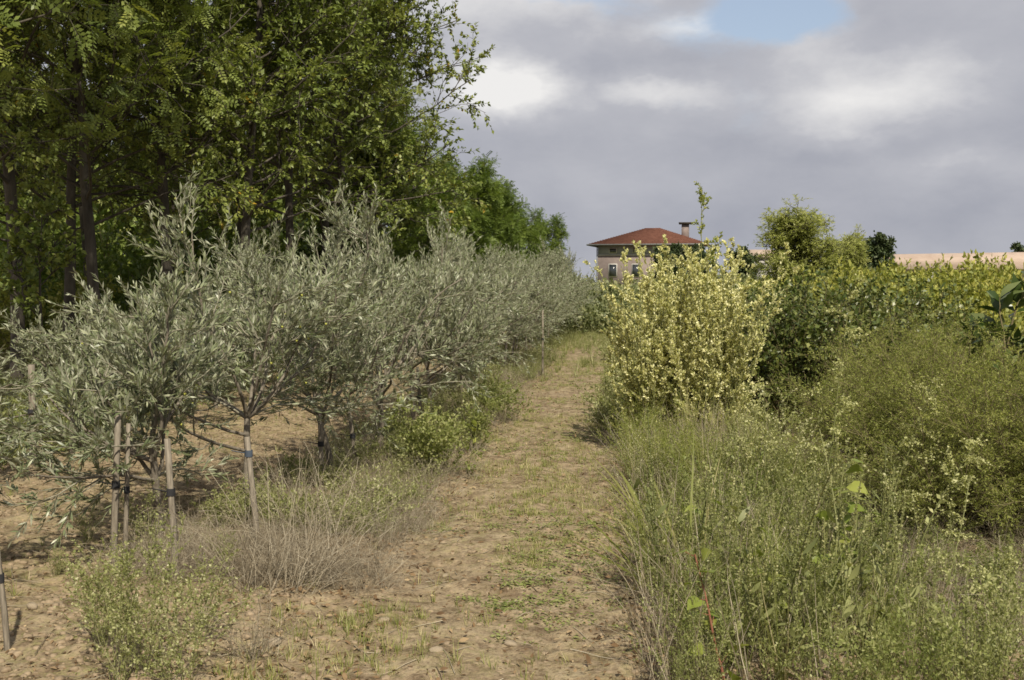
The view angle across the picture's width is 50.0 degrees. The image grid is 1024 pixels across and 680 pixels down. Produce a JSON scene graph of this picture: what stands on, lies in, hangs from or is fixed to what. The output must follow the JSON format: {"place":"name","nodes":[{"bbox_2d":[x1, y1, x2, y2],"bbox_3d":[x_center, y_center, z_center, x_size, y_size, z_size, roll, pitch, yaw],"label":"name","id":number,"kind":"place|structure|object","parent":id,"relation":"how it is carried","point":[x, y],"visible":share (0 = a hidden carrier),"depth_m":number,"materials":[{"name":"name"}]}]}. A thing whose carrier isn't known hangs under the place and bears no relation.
{"place":"outdoors","nodes":[
{"label":"outdoors","id":0,"kind":"place"},
{"bbox_2d":[202,328,716,679],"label":"dirt path","id":1,"kind":"structure","parent":0,"point":[467,566],"depth_m":5.84,"materials":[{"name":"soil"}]},
{"bbox_2d":[371,356,658,645],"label":"path herbs","id":2,"kind":"object","parent":1,"relation":"on","point":[504,609],"visible":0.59,"depth_m":6.33,"materials":[{"name":"green plant"}]},
{"bbox_2d":[0,394,1016,679],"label":"fallen twigs","id":3,"kind":"object","parent":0,"point":[372,578],"visible":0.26,"depth_m":5.72,"materials":[{"name":"brown wood"}]},
{"bbox_2d":[0,290,1023,679],"bbox_3d":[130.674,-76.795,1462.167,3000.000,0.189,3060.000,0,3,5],"label":"ground","id":4,"kind":"structure","parent":0,"point":[32,620],"depth_m":6.46,"materials":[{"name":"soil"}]},
{"bbox_2d":[0,344,38,489],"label":"olive tree","id":5,"kind":"object","parent":4,"relation":"on","point":[20,470],"visible":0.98,"depth_m":5.88,"materials":[{"name":"green plant"}]},
{"bbox_2d":[0,306,58,466],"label":"olive tree","id":6,"kind":"object","parent":4,"relation":"on","point":[21,389],"visible":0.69,"depth_m":8.61,"materials":[{"name":"green plant"}]},
{"bbox_2d":[0,192,86,400],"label":"sapling","id":7,"kind":"object","parent":4,"relation":"on","point":[29,244],"visible":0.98,"depth_m":14.39,"materials":[{"name":"green plant"}]},
{"bbox_2d":[0,278,106,372],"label":"undergrowth bush","id":8,"kind":"object","parent":4,"relation":"on","point":[3,336],"visible":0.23,"depth_m":19.68,"materials":[{"name":"green plant"}]},
{"bbox_2d":[0,265,134,364],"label":"undergrowth bush","id":9,"kind":"object","parent":4,"relation":"on","point":[84,279],"visible":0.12,"depth_m":20.55,"materials":[{"name":"green plant"}]},
{"bbox_2d":[0,285,150,453],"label":"olive tree","id":10,"kind":"object","parent":4,"relation":"on","point":[32,346],"visible":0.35,"depth_m":10.11,"materials":[{"name":"green plant"}]},
{"bbox_2d":[0,0,158,76],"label":"broadleaf tree","id":11,"kind":"object","parent":4,"relation":"on","point":[59,5],"visible":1,"depth_m":11.12,"materials":[{"name":"green plant"}]},
{"bbox_2d":[0,0,171,384],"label":"broadleaf tree","id":12,"kind":"object","parent":4,"relation":"on","point":[8,177],"visible":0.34,"depth_m":14.55,"materials":[{"name":"green plant"}]},
{"bbox_2d":[3,1,192,300],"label":"broadleaf tree","id":13,"kind":"object","parent":4,"relation":"on","point":[80,212],"visible":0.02,"depth_m":21.94,"materials":[{"name":"green plant"}]},
{"bbox_2d":[1,232,202,351],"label":"undergrowth bush","id":14,"kind":"object","parent":4,"relation":"on","point":[107,265],"visible":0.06,"depth_m":25.24,"materials":[{"name":"green plant"}]},
{"bbox_2d":[99,411,120,565],"bbox_3d":[-2.275,0.919,6.195,0.153,1.042,0.065,0,3,5],"label":"stake","id":15,"kind":"object","parent":4,"relation":"on","point":[115,484],"visible":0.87,"depth_m":6.17,"materials":[{"name":"brown wood"}]},
{"bbox_2d":[62,539,169,679],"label":"flowering weed","id":16,"kind":"object","parent":4,"relation":"on","point":[106,626],"visible":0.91,"depth_m":4.30,"materials":[{"name":"green plant"}]},
{"bbox_2d":[0,195,236,320],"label":"undergrowth bush","id":17,"kind":"object","parent":4,"relation":"on","point":[96,231],"visible":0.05,"depth_m":30.55,"materials":[{"name":"green plant"}]},
{"bbox_2d":[54,523,186,643],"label":"flowering weed","id":18,"kind":"object","parent":4,"relation":"on","point":[68,569],"visible":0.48,"depth_m":4.73,"materials":[{"name":"green plant"}]},
{"bbox_2d":[9,219,237,364],"bbox_3d":[-7.949,-0.924,21.617,5.194,2.896,4.088,2,4,37],"label":"undergrowth bush","id":19,"kind":"object","parent":4,"relation":"on","point":[120,262],"visible":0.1,"depth_m":21.48,"materials":[{"name":"green plant"}]},
{"bbox_2d":[0,0,263,376],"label":"broadleaf tree","id":20,"kind":"object","parent":4,"relation":"on","point":[81,123],"visible":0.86,"depth_m":14.63,"materials":[{"name":"green plant"}]},
{"bbox_2d":[0,248,268,548],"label":"olive tree","id":21,"kind":"object","parent":4,"relation":"on","point":[156,330],"visible":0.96,"depth_m":6.36,"materials":[{"name":"green plant"}]},
{"bbox_2d":[0,0,268,364],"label":"broadleaf tree","id":22,"kind":"object","parent":4,"relation":"on","point":[69,279],"visible":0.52,"depth_m":16.30,"materials":[{"name":"green plant"}]},
{"bbox_2d":[27,187,266,329],"bbox_3d":[-9.763,-2.078,28.970,6.289,4.455,7.990,-1,3,-21],"label":"undergrowth bush","id":23,"kind":"object","parent":4,"relation":"on","point":[106,227],"visible":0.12,"depth_m":28.62,"materials":[{"name":"green plant"}]},
{"bbox_2d":[62,508,258,671],"bbox_3d":[-1.445,1.038,4.503,0.711,0.682,0.476,-2,4,-29],"label":"flowering weed","id":24,"kind":"object","parent":4,"relation":"on","point":[166,576],"visible":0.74,"depth_m":4.48,"materials":[{"name":"green plant"}]},
{"bbox_2d":[152,438,179,572],"bbox_3d":[-1.881,0.976,5.996,0.187,0.883,0.049,2,4,30],"label":"stake","id":25,"kind":"object","parent":4,"relation":"on","point":[170,489],"visible":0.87,"depth_m":5.96,"materials":[{"name":"brown wood"}]},
{"bbox_2d":[53,0,285,271],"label":"broadleaf tree","id":26,"kind":"object","parent":4,"relation":"on","point":[213,224],"visible":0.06,"depth_m":24.85,"materials":[{"name":"green plant"}]},
{"bbox_2d":[0,0,358,316],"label":"broadleaf tree","id":27,"kind":"object","parent":4,"relation":"on","point":[167,267],"visible":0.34,"depth_m":17.00,"materials":[{"name":"green plant"}]},
{"bbox_2d":[102,562,265,679],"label":"flowering weed","id":28,"kind":"object","parent":4,"relation":"on","point":[177,645],"visible":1,"depth_m":4.25,"materials":[{"name":"green plant"}]},
{"bbox_2d":[131,515,241,646],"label":"flowering weed","id":29,"kind":"object","parent":4,"relation":"on","point":[202,595],"visible":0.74,"depth_m":4.83,"materials":[{"name":"green plant"}]},
{"bbox_2d":[0,340,374,469],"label":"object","id":30,"kind":"object","parent":4,"relation":"on","point":[14,400],"visible":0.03,"depth_m":11.95,"materials":[{"name":"green plant"}]},
{"bbox_2d":[0,52,386,305],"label":"wood mass","id":31,"kind":"object","parent":4,"relation":"on","point":[272,215],"visible":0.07,"depth_m":39.69,"materials":[{"name":"green plant"}]},
{"bbox_2d":[31,166,404,509],"bbox_3d":[-1.948,0.028,7.425,2.441,2.369,2.475,-1,3,-18],"label":"olive tree","id":32,"kind":"object","parent":4,"relation":"on","point":[301,296],"visible":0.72,"depth_m":7.39,"materials":[{"name":"green plant"}]},
{"bbox_2d":[158,496,321,608],"bbox_3d":[-1.333,1.083,5.550,0.740,0.564,0.749,-3,4,-40],"label":"dry tangle","id":33,"kind":"object","parent":4,"relation":"on","point":[246,569],"visible":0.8,"depth_m":5.65,"materials":[{"name":"brown plant"}]},
{"bbox_2d":[104,0,393,295],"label":"broadleaf tree","id":34,"kind":"object","parent":4,"relation":"on","point":[238,223],"visible":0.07,"depth_m":24.57,"materials":[{"name":"green plant"}]},
{"bbox_2d":[89,0,416,364],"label":"broadleaf tree","id":35,"kind":"object","parent":4,"relation":"on","point":[324,26],"visible":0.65,"depth_m":17.85,"materials":[{"name":"green plant"}]},
{"bbox_2d":[188,572,320,676],"bbox_3d":[-1.053,1.215,4.662,0.535,0.403,0.528,1,3,15],"label":"dry tangle","id":36,"kind":"object","parent":4,"relation":"on","point":[255,645],"visible":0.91,"depth_m":4.71,"materials":[{"name":"plant"}]},
{"bbox_2d":[76,0,439,367],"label":"broadleaf tree","id":37,"kind":"object","parent":4,"relation":"on","point":[289,202],"visible":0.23,"depth_m":19.40,"materials":[{"name":"green plant"}]},
{"bbox_2d":[206,227,325,393],"bbox_3d":[-3.369,-0.391,15.732,2.298,2.427,2.303,-2,3,-26],"label":"olive tree","id":38,"kind":"object","parent":4,"relation":"on","point":[237,268],"visible":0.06,"depth_m":15.36,"materials":[{"name":"green plant"}]},
{"bbox_2d":[144,453,409,618],"bbox_3d":[-1.261,0.979,5.650,1.420,0.803,1.145,0,3,5],"label":"dry tangle","id":39,"kind":"object","parent":4,"relation":"on","point":[285,570],"visible":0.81,"depth_m":5.71,"materials":[{"name":"brown plant"}]},
{"bbox_2d":[127,178,456,475],"bbox_3d":[-1.528,-0.049,8.668,2.018,2.393,2.643,3,4,40],"label":"olive tree","id":40,"kind":"object","parent":4,"relation":"on","point":[353,345],"visible":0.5,"depth_m":8.43,"materials":[{"name":"green plant"}]},
{"bbox_2d":[58,338,561,597],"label":"grass","id":41,"kind":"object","parent":4,"relation":"on","point":[336,567],"visible":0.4,"depth_m":6.58,"materials":[{"name":"beige plant"}]},
{"bbox_2d":[233,442,433,567],"bbox_3d":[-1.145,0.988,6.398,1.166,0.711,1.069,3,4,40],"label":"dry tangle","id":42,"kind":"object","parent":4,"relation":"on","point":[326,516],"visible":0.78,"depth_m":6.42,"materials":[{"name":"brown plant"}]},
{"bbox_2d":[174,0,494,347],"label":"broadleaf tree","id":43,"kind":"object","parent":4,"relation":"on","point":[395,13],"visible":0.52,"depth_m":20.93,"materials":[{"name":"green plant"}]},
{"bbox_2d":[222,0,471,347],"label":"broadleaf tree","id":44,"kind":"object","parent":4,"relation":"on","point":[388,128],"visible":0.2,"depth_m":24.42,"materials":[{"name":"green plant"}]},
{"bbox_2d":[258,80,468,286],"bbox_3d":[-3.682,-3.182,26.899,5.008,6.817,4.405,0,3,5],"label":"feathery tree","id":45,"kind":"object","parent":4,"relation":"on","point":[406,248],"visible":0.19,"depth_m":27.04,"materials":[{"name":"green plant"}]},
{"bbox_2d":[240,203,499,451],"bbox_3d":[-1.318,-0.085,10.110,1.928,2.330,2.268,2,4,34],"label":"olive tree","id":46,"kind":"object","parent":4,"relation":"on","point":[421,298],"visible":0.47,"depth_m":10.24,"materials":[{"name":"green plant"}]},
{"bbox_2d":[180,327,568,535],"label":"olive row weeds","id":47,"kind":"object","parent":4,"relation":"on","point":[403,468],"visible":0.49,"depth_m":8.36,"materials":[{"name":"green plant"}]},
{"bbox_2d":[327,218,511,409],"bbox_3d":[-1.047,-0.279,13.033,2.276,2.390,2.252,1,3,11],"label":"olive tree","id":48,"kind":"object","parent":4,"relation":"on","point":[427,363],"visible":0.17,"depth_m":12.82,"materials":[{"name":"green plant"}]},
{"bbox_2d":[376,153,477,291],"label":"feathery tree","id":49,"kind":"object","parent":4,"relation":"on","point":[441,196],"visible":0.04,"depth_m":31.34,"materials":[{"name":"green plant"}]},
{"bbox_2d":[322,199,539,423],"bbox_3d":[-0.931,-0.245,11.689,2.303,2.527,2.335,0,3,-4],"label":"olive tree","id":50,"kind":"object","parent":4,"relation":"on","point":[466,340],"visible":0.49,"depth_m":11.42,"materials":[{"name":"green plant"}]},
{"bbox_2d":[378,391,491,476],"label":"green bush","id":51,"kind":"object","parent":4,"relation":"on","point":[428,435],"visible":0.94,"depth_m":9.21,"materials":[{"name":"green plant"}]},
{"bbox_2d":[399,227,514,384],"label":"olive tree","id":52,"kind":"object","parent":4,"relation":"on","point":[464,245],"visible":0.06,"depth_m":15.60,"materials":[{"name":"green plant"}]},
{"bbox_2d":[395,233,540,396],"bbox_3d":[-0.761,-0.297,14.505,1.901,2.247,2.228,2,4,32],"label":"olive tree","id":53,"kind":"object","parent":4,"relation":"on","point":[515,279],"visible":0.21,"depth_m":14.72,"materials":[{"name":"green plant"}]},
{"bbox_2d":[439,392,499,451],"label":"green bush","id":54,"kind":"object","parent":4,"relation":"on","point":[480,419],"visible":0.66,"depth_m":10.73,"materials":[{"name":"green plant"}]},
{"bbox_2d":[438,148,514,272],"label":"feathery tree","id":55,"kind":"object","parent":4,"relation":"on","point":[488,192],"visible":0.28,"depth_m":35.40,"materials":[{"name":"green plant"}]},
{"bbox_2d":[456,175,529,266],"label":"feathery tree","id":56,"kind":"object","parent":4,"relation":"on","point":[506,218],"visible":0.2,"depth_m":41.04,"materials":[{"name":"green plant"}]},
{"bbox_2d":[451,365,543,423],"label":"green bush","id":57,"kind":"object","parent":4,"relation":"on","point":[502,398],"visible":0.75,"depth_m":12.93,"materials":[{"name":"green plant"}]},
{"bbox_2d":[1,344,1001,677],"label":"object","id":58,"kind":"structure","parent":4,"relation":"on","point":[13,592],"depth_m":6.58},
{"bbox_2d":[435,243,572,370],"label":"olive tree","id":59,"kind":"object","parent":4,"relation":"on","point":[512,324],"visible":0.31,"depth_m":18.51,"materials":[{"name":"green plant"}]},
{"bbox_2d":[0,404,1023,679],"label":"soil clods","id":60,"kind":"object","parent":4,"relation":"on","point":[84,632],"visible":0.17,"depth_m":5.49,"materials":[{"name":"brown soil"}]},
{"bbox_2d":[462,241,575,367],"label":"olive tree","id":61,"kind":"object","parent":4,"relation":"on","point":[540,294],"visible":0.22,"depth_m":20.04,"materials":[{"name":"green plant"}]},
{"bbox_2d":[513,207,573,269],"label":"feathery tree","id":62,"kind":"object","parent":4,"relation":"on","point":[531,235],"visible":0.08,"depth_m":56.75,"materials":[{"name":"green plant"}]},
{"bbox_2d":[524,212,570,273],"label":"feathery tree","id":63,"kind":"object","parent":4,"relation":"on","point":[555,229],"visible":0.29,"depth_m":65.58,"materials":[{"name":"green plant"}]},
{"bbox_2d":[505,323,635,381],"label":"grass","id":64,"kind":"structure","parent":4,"relation":"on","point":[594,334],"depth_m":24.40,"materials":[{"name":"green plant"}]},
{"bbox_2d":[534,294,646,332],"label":"bush","id":65,"kind":"object","parent":4,"relation":"on","point":[593,318],"visible":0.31,"depth_m":33.79,"materials":[{"name":"green plant"}]},
{"bbox_2d":[561,484,666,588],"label":"long grass clump","id":66,"kind":"object","parent":4,"relation":"on","point":[621,552],"visible":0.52,"depth_m":5.78,"materials":[{"name":"green plant"}]},
{"bbox_2d":[586,222,711,287],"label":"house","id":67,"kind":"structure","parent":4,"relation":"on","point":[609,254],"depth_m":122.66,"materials":[{"name":"beige paint"}]},
{"bbox_2d":[591,433,721,595],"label":"long grass clump","id":68,"kind":"object","parent":4,"relation":"on","point":[670,526],"visible":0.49,"depth_m":5.46,"materials":[{"name":"green plant"}]},
{"bbox_2d":[583,244,757,445],"bbox_3d":[1.452,0.082,10.638,1.533,2.028,1.421,2,4,31],"label":"variegated shrub","id":69,"kind":"object","parent":4,"relation":"on","point":[649,340],"visible":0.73,"depth_m":10.53,"materials":[{"name":"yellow plant"}]},
{"bbox_2d":[628,234,762,436],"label":"variegated shrub","id":70,"kind":"object","parent":4,"relation":"on","point":[669,277],"visible":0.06,"depth_m":11.55,"materials":[{"name":"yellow plant"}]},
{"bbox_2d":[570,322,827,431],"bbox_3d":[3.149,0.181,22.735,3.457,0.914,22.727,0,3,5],"label":"bush","id":71,"kind":"object","parent":4,"relation":"on","point":[605,409],"visible":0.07,"depth_m":12.71,"materials":[{"name":"green plant"}]},
{"bbox_2d":[672,548,749,679],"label":"broad leaf weed","id":72,"kind":"object","parent":4,"relation":"on","point":[705,552],"visible":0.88,"depth_m":4.21,"materials":[{"name":"green plant"}]},
{"bbox_2d":[637,237,799,445],"bbox_3d":[1.928,0.047,10.420,1.501,2.060,1.305,0,3,9],"label":"variegated shrub","id":73,"kind":"object","parent":4,"relation":"on","point":[721,370],"visible":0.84,"depth_m":10.27,"materials":[{"name":"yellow plant"}]},
{"bbox_2d":[574,266,956,301],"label":"distant scrub","id":74,"kind":"object","parent":4,"relation":"on","point":[613,291],"visible":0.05,"depth_m":64.58,"materials":[{"name":"green plant"}]},
{"bbox_2d":[732,377,801,503],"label":"panicle weed","id":75,"kind":"object","parent":4,"relation":"on","point":[761,386],"visible":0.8,"depth_m":7.00,"materials":[{"name":"green plant"}]},
{"bbox_2d":[593,375,953,666],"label":"tall fine weeds","id":76,"kind":"object","parent":4,"relation":"on","point":[653,424],"visible":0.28,"depth_m":7.67,"materials":[{"name":"green plant"}]},
{"bbox_2d":[531,390,1023,679],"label":"dry grass stalks","id":77,"kind":"object","parent":4,"relation":"on","point":[651,625],"visible":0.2,"depth_m":4.96,"materials":[{"name":"green plant"}]},
{"bbox_2d":[713,260,903,418],"bbox_3d":[3.311,0.094,12.622,2.354,2.081,2.830,-1,3,-19],"label":"hedge shrub","id":78,"kind":"object","parent":4,"relation":"on","point":[799,294],"visible":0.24,"depth_m":11.81,"materials":[{"name":"green plant"}]},
{"bbox_2d":[597,387,1023,679],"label":"pale weeds","id":79,"kind":"object","parent":4,"relation":"on","point":[711,668],"visible":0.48,"depth_m":4.68,"materials":[{"name":"green plant"}]},
{"bbox_2d":[747,194,876,288],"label":"willow","id":80,"kind":"object","parent":4,"relation":"on","point":[800,237],"visible":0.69,"depth_m":33.78,"materials":[{"name":"green plant"}]},
{"bbox_2d":[604,386,1023,679],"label":"seed spikes","id":81,"kind":"object","parent":4,"relation":"on","point":[850,574],"visible":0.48,"depth_m":4.65,"materials":[{"name":"green plant"}]},
{"bbox_2d":[608,434,1023,679],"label":"leafy weeds","id":82,"kind":"object","parent":4,"relation":"on","point":[885,663],"visible":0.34,"depth_m":4.30,"materials":[{"name":"green plant"}]},
{"bbox_2d":[714,284,924,436],"bbox_3d":[2.972,0.244,11.800,2.536,1.712,2.428,-1,3,-12],"label":"hedge shrub","id":83,"kind":"object","parent":4,"relation":"on","point":[768,354],"visible":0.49,"depth_m":11.35,"materials":[{"name":"green plant"}]},
{"bbox_2d":[796,273,870,527],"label":"panicle weed","id":84,"kind":"object","parent":4,"relation":"on","point":[837,430],"visible":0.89,"depth_m":5.95,"materials":[{"name":"green plant"}]},
{"bbox_2d":[806,459,868,619],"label":"broad leaf weed","id":85,"kind":"object","parent":4,"relation":"on","point":[853,485],"visible":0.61,"depth_m":4.91,"materials":[{"name":"green plant"}]},
{"bbox_2d":[773,272,969,411],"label":"hedge shrub","id":86,"kind":"object","parent":4,"relation":"on","point":[871,311],"visible":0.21,"depth_m":11.62,"materials":[{"name":"green plant"}]},
{"bbox_2d":[859,230,897,273],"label":"dark tree","id":87,"kind":"object","parent":4,"relation":"on","point":[880,244],"visible":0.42,"depth_m":77.00,"materials":[{"name":"green plant"}]},
{"bbox_2d":[756,415,1023,672],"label":"grass","id":88,"kind":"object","parent":4,"relation":"on","point":[983,539],"visible":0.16,"depth_m":6.12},
{"bbox_2d":[759,310,1023,497],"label":"feathery shrub","id":89,"kind":"object","parent":4,"relation":"on","point":[855,390],"visible":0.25,"depth_m":8.60,"materials":[{"name":"green plant"}]},
{"bbox_2d":[843,375,944,523],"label":"panicle weed","id":90,"kind":"object","parent":4,"relation":"on","point":[912,441],"visible":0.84,"depth_m":6.60,"materials":[{"name":"green plant"}]},
{"bbox_2d":[809,270,984,361],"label":"hedge shrub","id":91,"kind":"object","parent":4,"relation":"on","point":[942,298],"visible":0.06,"depth_m":13.77,"materials":[{"name":"green plant"}]},
{"bbox_2d":[772,321,1023,544],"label":"feathery shrub","id":92,"kind":"object","parent":4,"relation":"on","point":[997,420],"visible":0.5,"depth_m":6.91,"materials":[{"name":"green plant"}]},
{"bbox_2d":[787,421,1023,592],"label":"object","id":93,"kind":"object","parent":4,"relation":"on","point":[1003,548],"visible":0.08,"depth_m":6.54,"materials":[{"name":"green plant"}]},
{"bbox_2d":[791,454,1023,679],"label":"soil gap weeds","id":94,"kind":"object","parent":4,"relation":"on","point":[985,625],"visible":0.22,"depth_m":5.59,"materials":[{"name":"green plant"}]},
{"bbox_2d":[813,304,1023,435],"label":"feathery shrub","id":95,"kind":"object","parent":4,"relation":"on","point":[954,322],"visible":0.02,"depth_m":10.26,"materials":[{"name":"green plant"}]},
{"bbox_2d":[815,337,1023,567],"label":"feathery shrub","id":96,"kind":"object","parent":4,"relation":"on","point":[924,482],"visible":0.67,"depth_m":6.95,"materials":[{"name":"green plant"}]},
{"bbox_2d":[816,303,1023,507],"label":"feathery shrub","id":97,"kind":"object","parent":4,"relation":"on","point":[934,353],"visible":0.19,"depth_m":8.23,"materials":[{"name":"green plant"}]},
{"bbox_2d":[861,261,1023,354],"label":"field shrub","id":98,"kind":"object","parent":4,"relation":"on","point":[982,301],"visible":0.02,"depth_m":15.19,"materials":[{"name":"green plant"}]},
{"bbox_2d":[884,261,1004,331],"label":"field shrub","id":99,"kind":"object","parent":4,"relation":"on","point":[935,289],"visible":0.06,"depth_m":16.47,"materials":[{"name":"green plant"}]},
{"bbox_2d":[903,434,992,574],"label":"panicle weed","id":100,"kind":"object","parent":4,"relation":"on","point":[977,460],"visible":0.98,"depth_m":6.11,"materials":[{"name":"green plant"}]},
{"bbox_2d":[894,252,1023,276],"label":"long building","id":101,"kind":"structure","parent":4,"relation":"on","point":[1016,257],"depth_m":91.80,"materials":[{"name":"beige"}]},
{"bbox_2d":[928,545,1022,620],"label":"panicle weed","id":102,"kind":"object","parent":4,"relation":"on","point":[988,576],"visible":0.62,"depth_m":5.29,"materials":[{"name":"green plant"}]},
{"bbox_2d":[954,271,1023,412],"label":"broadleaf shrub","id":103,"kind":"object","parent":4,"relation":"on","point":[1011,292],"visible":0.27,"depth_m":8.81,"materials":[{"name":"green plant"}]},
{"bbox_2d":[30,0,1023,281],"label":"sky","id":104,"kind":"structure","parent":0,"point":[903,120],"materials":[{"name":"grey"}]},
{"bbox_2d":[589,382,968,679],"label":"tall grass","id":105,"kind":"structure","parent":0,"point":[775,651],"depth_m":5.24,"materials":[{"name":"green plant"}]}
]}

